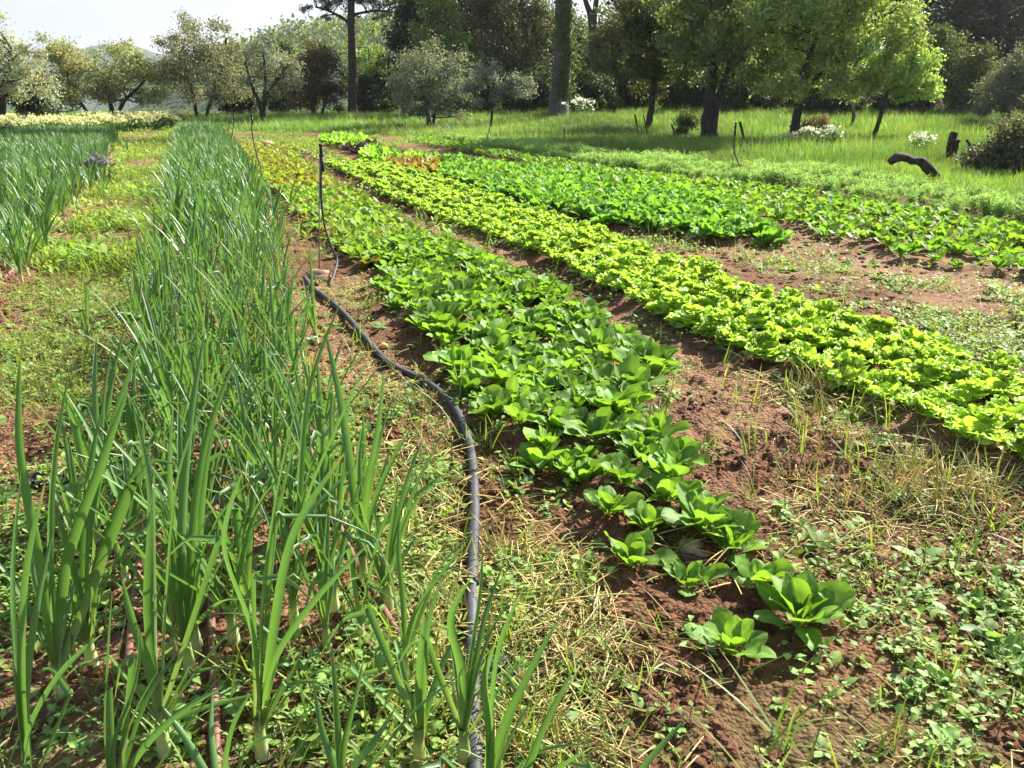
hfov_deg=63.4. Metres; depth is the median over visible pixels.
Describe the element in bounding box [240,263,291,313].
onion plant
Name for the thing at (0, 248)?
onion plant
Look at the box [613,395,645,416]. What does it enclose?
spinach plant
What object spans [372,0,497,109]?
oak tree
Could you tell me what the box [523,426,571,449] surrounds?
spinach plant
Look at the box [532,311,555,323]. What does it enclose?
spinach plant
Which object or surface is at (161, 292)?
onion plant
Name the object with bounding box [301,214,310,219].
salad plant
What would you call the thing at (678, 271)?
lettuce head
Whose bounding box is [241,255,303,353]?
onion plant
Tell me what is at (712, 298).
lettuce head
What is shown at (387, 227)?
salad plant
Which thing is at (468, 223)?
lettuce head
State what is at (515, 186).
turnip plant
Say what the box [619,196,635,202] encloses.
turnip plant
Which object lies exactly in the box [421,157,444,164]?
red salad plant
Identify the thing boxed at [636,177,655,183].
turnip plant
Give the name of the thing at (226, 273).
onion plant
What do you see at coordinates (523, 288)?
spinach plant
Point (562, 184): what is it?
turnip plant
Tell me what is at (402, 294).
spinach plant
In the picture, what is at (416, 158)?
red salad plant
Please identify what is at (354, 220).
salad plant
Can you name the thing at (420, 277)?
spinach plant
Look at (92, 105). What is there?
hill
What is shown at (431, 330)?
spinach plant
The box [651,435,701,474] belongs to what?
spinach plant
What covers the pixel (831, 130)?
flowering plant
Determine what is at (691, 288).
lettuce head
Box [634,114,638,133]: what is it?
stake
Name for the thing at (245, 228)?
onion plant
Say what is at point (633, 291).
lettuce head
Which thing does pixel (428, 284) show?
spinach plant
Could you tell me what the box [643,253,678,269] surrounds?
lettuce head
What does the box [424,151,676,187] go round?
turnip bed
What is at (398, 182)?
lettuce head
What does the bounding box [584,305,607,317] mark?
spinach plant
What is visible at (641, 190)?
turnip plant
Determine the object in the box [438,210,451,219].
lettuce head
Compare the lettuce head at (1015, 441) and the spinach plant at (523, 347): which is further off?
the spinach plant at (523, 347)
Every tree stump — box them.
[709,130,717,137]
[935,97,943,109]
[946,131,957,157]
[953,139,960,155]
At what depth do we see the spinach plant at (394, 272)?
6.41 m
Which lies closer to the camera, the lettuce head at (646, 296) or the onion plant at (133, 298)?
the onion plant at (133, 298)
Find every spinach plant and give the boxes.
[362,243,391,254]
[365,275,397,291]
[369,275,381,281]
[374,264,388,273]
[380,259,399,266]
[381,264,404,271]
[381,291,409,310]
[382,282,402,294]
[383,250,414,262]
[383,268,403,279]
[384,236,417,244]
[386,278,411,287]
[392,273,416,279]
[393,286,417,298]
[395,243,412,249]
[396,280,422,289]
[397,263,417,269]
[398,234,406,240]
[400,252,415,263]
[401,295,419,308]
[402,255,426,267]
[403,267,416,274]
[404,283,439,297]
[405,271,439,284]
[405,298,427,310]
[405,314,427,330]
[410,246,439,259]
[412,271,431,277]
[412,299,462,322]
[415,267,441,275]
[418,235,433,240]
[418,237,433,245]
[418,296,438,305]
[418,322,433,333]
[421,281,445,290]
[422,260,446,268]
[422,321,456,333]
[422,344,481,372]
[426,331,465,345]
[427,232,462,242]
[427,286,446,298]
[429,254,454,261]
[429,318,472,338]
[431,238,446,245]
[433,247,456,256]
[433,341,460,351]
[434,263,449,273]
[435,274,446,281]
[435,289,459,300]
[436,279,475,295]
[438,270,460,279]
[438,293,451,301]
[439,260,459,271]
[440,299,472,319]
[443,243,464,255]
[443,291,483,311]
[445,368,486,394]
[448,268,477,279]
[454,249,483,260]
[455,239,474,252]
[457,258,468,265]
[457,324,490,341]
[458,245,475,251]
[459,278,492,290]
[460,258,489,268]
[464,289,480,297]
[464,309,497,325]
[465,359,493,382]
[467,267,484,277]
[468,338,494,350]
[468,389,512,417]
[469,384,489,398]
[471,316,520,340]
[471,394,492,407]
[472,348,511,372]
[473,328,526,354]
[473,364,517,385]
[474,247,493,259]
[474,290,496,302]
[474,297,502,311]
[476,272,495,280]
[477,266,502,277]
[478,348,497,358]
[480,261,504,268]
[480,281,500,289]
[481,255,506,262]
[482,286,502,295]
[484,262,511,273]
[484,285,508,291]
[485,306,505,317]
[486,291,517,306]
[486,375,529,405]
[487,269,517,283]
[490,261,511,268]
[493,255,511,264]
[493,299,510,309]
[495,283,513,291]
[496,275,515,285]
[499,398,541,423]
[501,314,514,329]
[502,265,536,277]
[502,363,533,381]
[504,300,525,308]
[504,345,536,363]
[505,279,517,290]
[505,302,529,314]
[508,324,538,333]
[508,330,524,342]
[510,289,538,306]
[510,441,567,470]
[511,277,536,292]
[511,307,550,329]
[511,358,553,373]
[512,280,543,295]
[512,354,537,373]
[513,330,541,343]
[513,385,552,403]
[514,304,549,319]
[516,339,530,351]
[517,376,552,388]
[518,277,542,283]
[518,346,556,359]
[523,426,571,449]
[525,401,575,432]
[526,284,561,301]
[526,373,564,394]
[527,316,557,334]
[528,273,562,288]
[528,391,561,422]
[529,340,568,355]
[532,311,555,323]
[533,367,590,390]
[534,448,591,481]
[535,289,554,302]
[535,400,573,413]
[538,319,570,336]
[540,282,561,292]
[540,294,563,302]
[540,301,563,313]
[542,352,563,370]
[546,407,590,432]
[548,332,578,343]
[549,305,567,319]
[550,356,590,372]
[551,283,574,299]
[551,315,566,325]
[552,338,565,345]
[552,385,599,408]
[554,348,582,360]
[556,314,596,328]
[556,374,594,391]
[557,295,581,309]
[557,326,574,334]
[560,406,626,443]
[560,459,602,483]
[566,302,582,310]
[566,443,599,457]
[567,342,593,355]
[568,308,594,324]
[572,327,615,351]
[573,297,609,312]
[573,314,612,331]
[575,354,609,376]
[576,305,611,319]
[576,380,628,396]
[577,385,644,413]
[578,351,606,365]
[583,366,596,380]
[583,485,644,515]
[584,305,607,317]
[585,452,616,476]
[591,363,619,387]
[593,345,617,364]
[598,354,667,390]
[600,451,652,489]
[604,529,678,567]
[606,411,645,438]
[608,329,632,346]
[611,374,645,386]
[611,413,616,421]
[612,346,651,379]
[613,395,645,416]
[614,324,640,337]
[616,333,651,349]
[616,431,662,460]
[617,499,681,532]
[620,380,656,404]
[624,411,691,439]
[625,340,654,363]
[632,443,671,468]
[638,473,706,503]
[639,341,680,363]
[644,355,681,376]
[648,453,702,483]
[651,432,709,464]
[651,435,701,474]
[661,482,739,536]
[661,558,731,596]
[663,356,680,366]
[684,605,776,657]
[693,488,729,505]
[703,508,769,566]
[731,555,793,587]
[754,570,855,650]
[925,251,945,261]
[931,248,946,254]
[945,257,965,267]
[967,247,987,258]
[975,260,989,265]
[988,255,1019,268]
[990,249,1012,257]
[995,247,1023,255]
[1001,253,1013,259]
[1009,252,1023,258]
[1011,257,1023,267]
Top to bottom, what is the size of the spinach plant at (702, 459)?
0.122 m
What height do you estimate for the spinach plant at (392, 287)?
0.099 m
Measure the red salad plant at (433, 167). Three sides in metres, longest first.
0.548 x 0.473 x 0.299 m
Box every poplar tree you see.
[340,20,392,110]
[406,0,488,115]
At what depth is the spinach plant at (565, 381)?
3.99 m
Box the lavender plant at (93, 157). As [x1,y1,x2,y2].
[76,150,123,183]
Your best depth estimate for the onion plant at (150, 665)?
1.78 m
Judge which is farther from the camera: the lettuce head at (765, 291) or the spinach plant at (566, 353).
the lettuce head at (765, 291)
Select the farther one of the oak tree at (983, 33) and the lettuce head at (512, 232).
the oak tree at (983, 33)
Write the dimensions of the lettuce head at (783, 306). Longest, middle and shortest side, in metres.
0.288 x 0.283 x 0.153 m
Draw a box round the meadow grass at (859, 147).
[6,94,1023,199]
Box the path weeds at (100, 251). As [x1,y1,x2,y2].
[12,120,566,281]
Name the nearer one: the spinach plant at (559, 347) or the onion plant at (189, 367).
the onion plant at (189, 367)
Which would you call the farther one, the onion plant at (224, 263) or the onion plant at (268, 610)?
the onion plant at (224, 263)
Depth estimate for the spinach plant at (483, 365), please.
4.22 m
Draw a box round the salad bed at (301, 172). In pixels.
[240,142,344,187]
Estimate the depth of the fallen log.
15.05 m
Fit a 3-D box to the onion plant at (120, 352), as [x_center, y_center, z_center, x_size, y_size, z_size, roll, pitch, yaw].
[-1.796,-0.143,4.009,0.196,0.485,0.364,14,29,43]
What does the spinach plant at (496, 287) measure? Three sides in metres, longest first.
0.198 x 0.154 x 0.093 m
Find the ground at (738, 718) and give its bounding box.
[0,108,1023,767]
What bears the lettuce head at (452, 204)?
on the ground at (738, 718)
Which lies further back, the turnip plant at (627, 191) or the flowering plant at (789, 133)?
the flowering plant at (789, 133)
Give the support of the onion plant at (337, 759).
on the ground at (738, 718)
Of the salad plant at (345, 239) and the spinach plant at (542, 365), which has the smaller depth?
the spinach plant at (542, 365)
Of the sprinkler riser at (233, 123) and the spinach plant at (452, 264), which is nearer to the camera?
the spinach plant at (452, 264)
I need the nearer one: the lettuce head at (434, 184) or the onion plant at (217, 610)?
the onion plant at (217, 610)
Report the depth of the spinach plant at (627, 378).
3.98 m
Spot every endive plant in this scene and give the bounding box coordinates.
[317,132,328,141]
[320,133,335,141]
[324,136,339,144]
[331,136,344,147]
[332,137,347,147]
[351,137,363,145]
[360,147,375,159]
[364,149,381,161]
[366,146,382,153]
[369,143,376,148]
[376,152,388,160]
[383,153,400,158]
[403,148,413,156]
[413,149,424,158]
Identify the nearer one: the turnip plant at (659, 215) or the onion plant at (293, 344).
the onion plant at (293, 344)
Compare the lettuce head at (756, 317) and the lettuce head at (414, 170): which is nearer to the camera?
the lettuce head at (756, 317)
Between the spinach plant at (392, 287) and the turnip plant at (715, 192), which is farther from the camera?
the turnip plant at (715, 192)
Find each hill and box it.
[0,42,189,111]
[125,26,609,113]
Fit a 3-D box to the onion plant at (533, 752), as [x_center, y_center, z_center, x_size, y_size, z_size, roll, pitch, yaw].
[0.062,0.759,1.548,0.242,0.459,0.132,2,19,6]
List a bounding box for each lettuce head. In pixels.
[326,159,339,165]
[342,165,355,172]
[346,168,360,175]
[351,171,361,176]
[359,173,371,181]
[363,165,376,172]
[366,167,375,173]
[369,180,376,187]
[371,178,389,187]
[373,168,389,175]
[375,163,387,168]
[375,180,387,189]
[375,184,388,193]
[381,185,395,195]
[386,174,398,180]
[386,187,398,195]
[390,190,406,200]
[391,167,405,174]
[392,164,401,168]
[393,178,401,186]
[395,190,406,197]
[395,192,415,202]
[399,176,416,187]
[401,182,416,189]
[401,194,417,202]
[406,166,414,173]
[406,181,422,190]
[407,197,419,206]
[410,168,417,174]
[412,197,432,206]
[413,169,424,176]
[413,186,423,196]
[418,198,432,210]
[419,186,435,196]
[421,190,436,197]
[423,173,430,178]
[424,202,442,213]
[425,180,438,187]
[426,172,443,180]
[428,181,439,187]
[430,193,441,202]
[432,206,452,215]
[433,192,449,201]
[436,185,450,190]
[438,187,451,193]
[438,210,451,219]
[440,196,461,206]
[443,178,459,185]
[447,199,460,208]
[447,210,467,222]
[450,189,461,196]
[452,181,464,189]
[452,202,472,211]
[455,214,472,226]
[457,192,467,201]
[458,185,465,192]
[462,194,477,204]
[462,204,481,214]
[463,215,482,229]
[464,184,477,192]
[466,196,482,206]
[469,207,480,215]
[470,209,490,218]
[473,215,494,230]
[475,188,489,196]
[476,199,491,207]
[481,211,499,219]
[482,192,493,200]
[482,203,495,208]
[482,220,505,233]
[486,193,497,202]
[487,222,512,238]
[488,193,504,203]
[488,203,504,211]
[494,213,511,221]
[495,196,514,206]
[499,207,508,214]
[500,227,522,239]
[505,199,521,208]
[505,218,517,225]
[506,231,527,245]
[508,208,525,217]
[509,213,530,219]
[511,220,530,229]
[515,230,542,245]
[517,202,532,212]
[522,224,529,232]
[523,234,549,251]
[526,217,538,224]
[528,204,547,219]
[528,222,546,232]
[537,209,556,220]
[537,218,557,228]
[538,237,569,256]
[541,229,554,236]
[546,223,561,231]
[547,215,561,223]
[547,229,565,239]
[548,246,573,261]
[549,213,567,218]
[551,228,578,243]
[559,225,572,230]
[560,217,578,227]
[562,237,590,251]
[565,250,595,264]
[566,258,592,273]
[570,220,589,228]
[570,226,584,235]
[573,228,595,239]
[580,259,612,281]
[583,246,599,254]
[584,235,607,248]
[585,223,611,236]
[590,245,616,260]
[596,242,619,248]
[596,268,630,286]
[597,228,622,242]
[598,249,629,260]
[607,254,635,271]
[608,244,631,253]
[608,273,640,290]
[609,234,633,244]
[624,281,652,298]
[626,252,644,259]
[628,240,647,254]
[630,264,652,277]
[632,256,654,268]
[636,287,669,305]
[637,245,656,255]
[638,265,671,288]
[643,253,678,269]
[643,291,692,313]
[651,272,683,291]
[664,303,713,327]
[669,267,689,283]
[672,254,706,271]
[675,281,706,296]
[679,273,703,285]
[687,260,721,279]
[689,289,729,308]
[692,308,733,337]
[700,276,734,294]
[706,268,740,283]
[712,299,751,318]
[714,319,754,347]
[722,284,750,302]
[732,305,774,330]
[735,281,760,289]
[741,296,772,314]
[743,330,788,361]
[748,284,778,300]
[758,298,795,320]
[764,314,803,341]
[774,286,814,308]
[780,339,827,368]
[786,305,833,330]
[796,323,840,349]
[800,298,840,319]
[818,349,869,390]
[820,319,866,339]
[823,336,880,362]
[831,306,868,325]
[851,331,896,356]
[852,315,900,334]
[856,369,913,402]
[869,344,915,369]
[889,324,940,345]
[895,358,949,391]
[901,339,940,359]
[905,388,958,418]
[923,335,973,360]
[934,352,981,382]
[936,379,990,406]
[941,404,1012,444]
[965,368,1023,398]
[970,350,1022,377]
[981,395,1023,428]
[997,423,1023,458]
[1013,371,1023,388]
[1014,396,1023,404]
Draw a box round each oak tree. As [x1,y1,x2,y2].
[267,39,322,112]
[283,31,358,114]
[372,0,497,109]
[441,0,551,106]
[446,0,578,112]
[488,9,607,95]
[572,1,651,88]
[590,0,724,86]
[610,0,711,128]
[699,0,801,85]
[774,1,894,92]
[851,0,965,94]
[917,3,997,75]
[953,0,1023,96]
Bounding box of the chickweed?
[0,162,1023,767]
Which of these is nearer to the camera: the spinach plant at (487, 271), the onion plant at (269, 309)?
the onion plant at (269, 309)
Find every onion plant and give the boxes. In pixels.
[0,209,41,271]
[0,217,28,278]
[0,226,10,278]
[0,227,24,281]
[0,341,171,698]
[0,355,174,698]
[1,205,29,275]
[1,323,126,511]
[10,469,100,767]
[45,405,175,572]
[47,278,123,344]
[47,418,136,578]
[53,353,286,759]
[54,401,148,544]
[54,407,250,651]
[63,407,182,512]
[66,392,176,559]
[66,438,192,584]
[72,398,232,509]
[75,323,174,402]
[75,511,225,657]
[82,427,355,644]
[87,344,148,487]
[88,282,181,355]
[91,431,240,575]
[92,274,157,324]
[92,317,156,396]
[98,267,173,337]
[99,320,176,396]
[99,332,268,677]
[102,293,167,353]
[103,253,147,335]
[104,599,223,767]
[105,317,173,417]
[110,349,265,482]
[110,351,156,444]
[110,365,195,486]
[110,368,274,506]
[111,412,221,525]
[112,254,152,340]
[112,288,280,423]
[113,324,191,474]
[114,445,383,661]
[115,353,187,427]
[115,452,262,583]
[116,256,167,321]
[116,258,183,338]
[116,326,194,400]
[116,337,152,414]
[117,220,151,292]
[118,290,169,375]
[118,292,174,344]
[120,269,170,350]
[121,307,199,377]
[122,448,229,524]
[123,382,231,440]
[124,301,177,377]
[128,233,196,276]
[129,234,194,329]
[134,389,198,506]
[137,378,200,431]
[139,257,179,301]
[139,491,260,615]
[141,222,166,278]
[141,235,160,273]
[142,242,181,311]
[146,266,162,298]
[147,295,189,361]
[147,313,254,451]
[148,227,181,270]
[151,229,199,284]
[152,300,192,348]
[152,313,220,359]
[153,317,212,387]
[155,443,244,570]
[155,460,236,575]
[156,233,210,278]
[158,313,188,391]
[160,289,179,333]
[160,688,297,767]
[163,220,197,274]
[164,403,235,527]
[165,265,254,361]
[166,288,221,345]
[166,310,201,409]
[168,264,222,360]
[168,283,199,330]
[169,323,235,386]
[170,271,190,320]
[171,234,216,268]
[171,308,213,404]
[172,207,219,270]
[172,275,229,343]
[173,232,200,289]
[173,254,203,337]
[173,266,201,305]
[173,466,270,629]
[174,274,214,336]
[174,338,254,448]
[175,253,189,289]
[176,244,224,305]
[177,294,226,351]
[179,323,245,397]
[181,231,222,306]
[183,219,214,270]
[183,273,246,338]
[183,289,236,359]
[185,242,223,311]
[189,344,233,453]
[190,242,223,291]
[193,219,206,269]
[193,267,313,343]
[195,276,246,383]
[195,410,301,500]
[196,367,262,519]
[198,382,344,502]
[199,294,257,348]
[199,314,238,381]
[199,378,323,446]
[200,280,237,327]
[200,335,254,417]
[201,246,218,302]
[202,310,261,420]
[202,406,314,518]
[203,249,251,320]
[204,245,243,299]
[204,269,302,341]
[205,235,242,277]
[205,264,275,307]
[205,267,259,300]
[205,318,291,376]
[205,461,257,570]
[206,382,290,438]
[207,231,226,274]
[208,218,252,278]
[208,326,301,406]
[208,394,261,486]
[209,300,266,385]
[210,220,239,269]
[210,272,270,351]
[211,270,292,343]
[214,375,367,762]
[215,222,269,282]
[217,241,243,291]
[217,261,268,320]
[218,274,254,351]
[219,263,252,329]
[220,270,307,396]
[225,213,294,292]
[225,292,277,345]
[225,314,311,451]
[226,355,278,426]
[227,212,294,265]
[227,228,272,284]
[227,238,239,280]
[227,242,283,330]
[228,321,286,442]
[228,381,385,554]
[230,273,298,337]
[230,306,279,371]
[230,322,315,419]
[230,385,335,487]
[232,231,267,298]
[232,343,335,443]
[233,299,269,364]
[234,245,319,296]
[234,249,283,304]
[234,256,309,303]
[234,340,311,443]
[234,443,304,562]
[235,393,323,569]
[236,212,268,277]
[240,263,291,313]
[241,246,266,303]
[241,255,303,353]
[242,371,315,477]
[242,413,333,556]
[243,300,372,629]
[245,290,312,342]
[245,296,302,365]
[246,212,280,251]
[246,338,343,447]
[247,218,301,297]
[248,228,272,281]
[249,360,314,459]
[250,311,308,400]
[250,439,304,499]
[251,266,266,333]
[251,267,299,359]
[253,259,294,311]
[254,313,334,392]
[256,271,320,357]
[257,351,303,442]
[258,240,275,274]
[258,341,385,467]
[258,430,333,521]
[259,228,271,276]
[259,290,328,357]
[260,235,291,292]
[260,296,309,370]
[264,442,390,559]
[267,363,354,466]
[268,325,311,406]
[270,305,297,396]
[271,433,396,613]
[276,452,345,650]
[284,243,318,345]
[292,381,349,471]
[293,386,342,524]
[296,489,427,640]
[304,435,442,599]
[304,514,507,682]
[307,647,473,767]
[319,395,393,510]
[321,576,458,767]
[323,331,441,583]
[336,471,450,611]
[396,545,537,765]
[417,592,584,767]
[524,669,591,767]
[552,717,687,767]
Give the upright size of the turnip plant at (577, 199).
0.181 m
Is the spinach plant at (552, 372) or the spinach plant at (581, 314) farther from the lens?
the spinach plant at (581, 314)
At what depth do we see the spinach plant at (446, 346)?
4.75 m
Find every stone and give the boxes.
[260,140,273,144]
[305,269,330,279]
[678,538,710,557]
[919,625,932,634]
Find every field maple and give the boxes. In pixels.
[623,0,807,137]
[728,0,939,138]
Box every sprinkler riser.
[231,112,234,139]
[250,111,261,171]
[318,144,337,287]
[485,118,491,145]
[564,127,571,154]
[732,123,740,169]
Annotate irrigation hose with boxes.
[303,275,482,767]
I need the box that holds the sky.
[0,0,946,73]
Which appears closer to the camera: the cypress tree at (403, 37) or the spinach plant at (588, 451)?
the spinach plant at (588, 451)
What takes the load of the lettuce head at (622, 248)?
on the ground at (738, 718)
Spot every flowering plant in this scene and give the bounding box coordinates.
[561,96,599,114]
[776,131,797,141]
[790,126,827,142]
[811,124,849,145]
[902,130,938,149]
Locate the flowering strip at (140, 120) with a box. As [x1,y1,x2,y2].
[0,108,193,130]
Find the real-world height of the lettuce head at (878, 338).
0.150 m
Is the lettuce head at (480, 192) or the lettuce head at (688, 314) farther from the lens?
the lettuce head at (480, 192)
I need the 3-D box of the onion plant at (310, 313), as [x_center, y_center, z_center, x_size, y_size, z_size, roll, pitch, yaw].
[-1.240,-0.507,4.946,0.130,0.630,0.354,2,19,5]
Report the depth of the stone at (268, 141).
26.87 m
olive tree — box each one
[0,10,67,115]
[27,32,110,115]
[78,35,175,114]
[143,5,262,116]
[235,35,308,122]
[381,28,474,125]
[455,55,541,123]
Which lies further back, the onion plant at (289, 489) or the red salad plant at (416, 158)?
the red salad plant at (416, 158)
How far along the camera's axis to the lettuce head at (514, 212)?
9.69 m
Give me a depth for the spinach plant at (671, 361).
4.58 m
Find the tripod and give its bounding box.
[424,110,432,129]
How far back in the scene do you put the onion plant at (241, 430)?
2.85 m
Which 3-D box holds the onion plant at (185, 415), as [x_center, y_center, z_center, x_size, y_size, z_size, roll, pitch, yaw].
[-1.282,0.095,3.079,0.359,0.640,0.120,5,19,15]
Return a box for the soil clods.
[0,176,1023,767]
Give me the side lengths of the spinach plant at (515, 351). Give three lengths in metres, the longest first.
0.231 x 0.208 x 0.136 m
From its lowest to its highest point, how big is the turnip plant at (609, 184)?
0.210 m
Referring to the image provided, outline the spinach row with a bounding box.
[407,135,1023,257]
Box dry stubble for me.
[338,281,1022,767]
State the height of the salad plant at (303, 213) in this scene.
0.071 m
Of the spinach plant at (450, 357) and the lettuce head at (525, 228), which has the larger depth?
the lettuce head at (525, 228)
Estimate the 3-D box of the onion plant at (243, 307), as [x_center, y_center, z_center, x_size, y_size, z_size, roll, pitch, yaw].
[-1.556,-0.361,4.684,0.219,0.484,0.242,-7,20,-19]
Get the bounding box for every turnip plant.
[475,179,497,190]
[484,182,500,191]
[486,185,497,193]
[494,181,514,191]
[498,185,509,194]
[500,179,516,185]
[504,187,522,199]
[512,183,530,189]
[515,187,537,195]
[517,190,537,201]
[518,183,534,189]
[520,193,543,207]
[537,187,558,194]
[537,190,556,205]
[537,196,558,210]
[539,190,559,195]
[540,186,555,191]
[548,197,570,212]
[549,193,574,203]
[557,182,569,186]
[558,190,575,197]
[562,202,581,215]
[568,180,589,187]
[569,184,586,191]
[570,199,602,216]
[574,191,592,196]
[574,196,591,203]
[577,199,600,216]
[584,188,602,195]
[587,200,611,208]
[587,201,610,218]
[587,211,616,224]
[588,207,605,217]
[589,192,609,199]
[592,185,608,190]
[600,181,618,187]
[602,187,618,194]
[603,194,620,199]
[605,207,621,215]
[606,198,625,207]
[608,210,630,224]
[609,200,628,211]
[612,187,627,192]
[615,189,631,193]
[617,180,631,185]
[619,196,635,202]
[620,202,635,211]
[620,204,642,213]
[627,213,633,223]
[628,184,639,190]
[629,211,655,227]
[634,187,648,194]
[634,206,654,215]
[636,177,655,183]
[637,196,654,205]
[638,190,651,196]
[640,203,657,213]
[640,214,667,229]
[640,215,659,227]
[645,187,657,192]
[647,200,675,211]
[648,194,657,200]
[649,188,665,193]
[653,209,673,214]
[655,210,679,220]
[656,192,674,198]
[657,182,675,189]
[659,208,678,213]
[660,214,692,235]
[665,196,681,203]
[667,202,682,209]
[667,220,698,232]
[668,211,688,221]
[672,205,702,215]
[674,190,690,197]
[676,183,689,190]
[677,214,697,225]
[678,182,693,188]
[679,195,696,202]
[681,210,703,218]
[683,205,704,214]
[684,209,703,217]
[689,222,722,237]
[690,191,712,195]
[695,194,716,203]
[698,214,728,226]
[699,205,712,215]
[704,203,726,209]
[708,222,720,227]
[709,189,725,197]
[709,192,730,202]
[711,205,737,217]
[711,224,736,238]
[717,199,732,205]
[717,216,737,224]
[719,222,731,226]
[720,200,744,207]
[721,203,738,208]
[722,191,738,199]
[723,206,742,212]
[724,198,745,206]
[725,212,743,223]
[726,224,752,237]
[733,212,754,224]
[735,219,753,229]
[738,206,753,211]
[739,209,759,214]
[741,216,774,236]
[743,210,761,216]
[751,228,774,244]
[757,225,793,246]
[783,229,794,234]
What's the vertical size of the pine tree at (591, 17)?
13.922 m
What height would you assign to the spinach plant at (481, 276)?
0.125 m
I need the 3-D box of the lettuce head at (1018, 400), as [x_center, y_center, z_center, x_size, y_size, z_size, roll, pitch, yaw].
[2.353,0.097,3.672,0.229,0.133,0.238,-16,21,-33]
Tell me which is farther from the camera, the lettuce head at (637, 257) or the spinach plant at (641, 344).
the lettuce head at (637, 257)
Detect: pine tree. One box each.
[299,0,406,114]
[545,0,585,117]
[583,0,598,72]
[915,0,1023,89]
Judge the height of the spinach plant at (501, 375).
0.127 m
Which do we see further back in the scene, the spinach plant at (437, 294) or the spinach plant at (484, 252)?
the spinach plant at (484, 252)
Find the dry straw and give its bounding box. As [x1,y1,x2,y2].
[0,183,1023,767]
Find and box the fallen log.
[887,152,940,180]
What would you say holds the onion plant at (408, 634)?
on the ground at (738, 718)
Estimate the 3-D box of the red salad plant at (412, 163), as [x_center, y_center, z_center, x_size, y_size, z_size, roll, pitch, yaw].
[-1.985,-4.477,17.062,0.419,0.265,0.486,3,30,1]
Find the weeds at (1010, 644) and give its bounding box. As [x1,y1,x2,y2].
[0,160,1023,767]
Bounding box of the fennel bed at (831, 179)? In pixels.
[442,132,1023,223]
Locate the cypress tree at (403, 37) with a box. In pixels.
[358,0,459,112]
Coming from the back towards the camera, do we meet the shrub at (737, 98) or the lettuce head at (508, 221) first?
the shrub at (737, 98)
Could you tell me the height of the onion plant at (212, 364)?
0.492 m
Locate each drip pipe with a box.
[0,190,87,282]
[119,234,172,753]
[201,282,221,767]
[245,233,399,634]
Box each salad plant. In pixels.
[294,206,307,211]
[296,190,307,196]
[298,211,311,215]
[299,196,318,202]
[299,199,311,204]
[301,201,317,208]
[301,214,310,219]
[304,216,315,221]
[304,221,326,229]
[308,202,318,207]
[311,208,330,214]
[322,224,341,232]
[323,202,338,211]
[326,234,337,241]
[328,234,352,248]
[329,216,344,223]
[331,206,343,212]
[332,237,345,250]
[333,225,349,236]
[334,227,351,237]
[335,196,350,204]
[336,183,352,188]
[338,219,351,228]
[339,204,353,211]
[339,209,357,215]
[339,211,347,218]
[339,227,359,237]
[339,243,363,254]
[341,141,353,149]
[341,245,364,255]
[342,143,353,151]
[343,234,356,238]
[344,237,356,246]
[347,215,366,221]
[349,146,363,153]
[349,225,367,235]
[350,219,375,224]
[350,245,365,258]
[351,221,370,227]
[353,196,369,203]
[354,208,371,215]
[354,255,382,266]
[355,202,365,206]
[356,240,373,248]
[358,231,369,241]
[362,225,379,232]
[362,251,382,265]
[363,203,385,208]
[364,213,383,222]
[365,206,384,214]
[365,233,383,243]
[365,242,380,249]
[373,240,395,249]
[373,250,404,265]
[374,218,385,225]
[378,207,397,213]
[378,225,401,231]
[380,216,392,224]
[382,156,394,162]
[382,225,401,234]
[386,210,405,217]
[386,211,403,218]
[390,216,403,222]
[393,157,406,164]
[395,159,404,166]
[398,217,418,223]
[400,224,421,232]
[403,154,421,165]
[404,160,420,167]
[405,155,420,163]
[407,159,420,167]
[416,159,432,168]
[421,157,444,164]
[421,162,438,175]
[421,242,434,248]
[429,255,442,261]
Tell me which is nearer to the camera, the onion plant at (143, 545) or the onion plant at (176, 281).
the onion plant at (143, 545)
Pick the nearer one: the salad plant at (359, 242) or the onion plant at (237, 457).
the onion plant at (237, 457)
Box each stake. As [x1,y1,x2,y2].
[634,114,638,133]
[739,121,744,139]
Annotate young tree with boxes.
[830,68,889,124]
[851,43,948,138]
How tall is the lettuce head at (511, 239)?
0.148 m
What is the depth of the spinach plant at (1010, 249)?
7.52 m
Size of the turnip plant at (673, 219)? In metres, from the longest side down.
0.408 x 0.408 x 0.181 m
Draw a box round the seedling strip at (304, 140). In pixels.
[276,135,347,162]
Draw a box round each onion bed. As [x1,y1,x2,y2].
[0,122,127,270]
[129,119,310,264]
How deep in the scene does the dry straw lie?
2.58 m
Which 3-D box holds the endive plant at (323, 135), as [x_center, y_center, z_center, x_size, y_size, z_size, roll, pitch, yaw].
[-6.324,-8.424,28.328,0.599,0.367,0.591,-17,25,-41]
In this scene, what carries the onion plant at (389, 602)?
on the ground at (738, 718)
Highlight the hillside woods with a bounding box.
[129,1,618,99]
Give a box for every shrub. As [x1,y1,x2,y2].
[6,75,60,115]
[215,68,261,115]
[345,68,398,114]
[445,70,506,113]
[502,67,551,113]
[569,64,624,113]
[613,69,666,110]
[655,66,718,110]
[671,104,700,135]
[720,67,787,111]
[778,77,796,108]
[792,66,869,114]
[799,113,836,135]
[866,79,940,113]
[924,20,1012,112]
[947,112,1023,173]
[965,36,1023,120]
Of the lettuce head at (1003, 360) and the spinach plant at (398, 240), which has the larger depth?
the spinach plant at (398, 240)
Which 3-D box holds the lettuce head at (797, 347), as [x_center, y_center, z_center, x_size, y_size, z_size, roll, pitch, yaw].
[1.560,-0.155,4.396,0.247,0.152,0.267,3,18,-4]

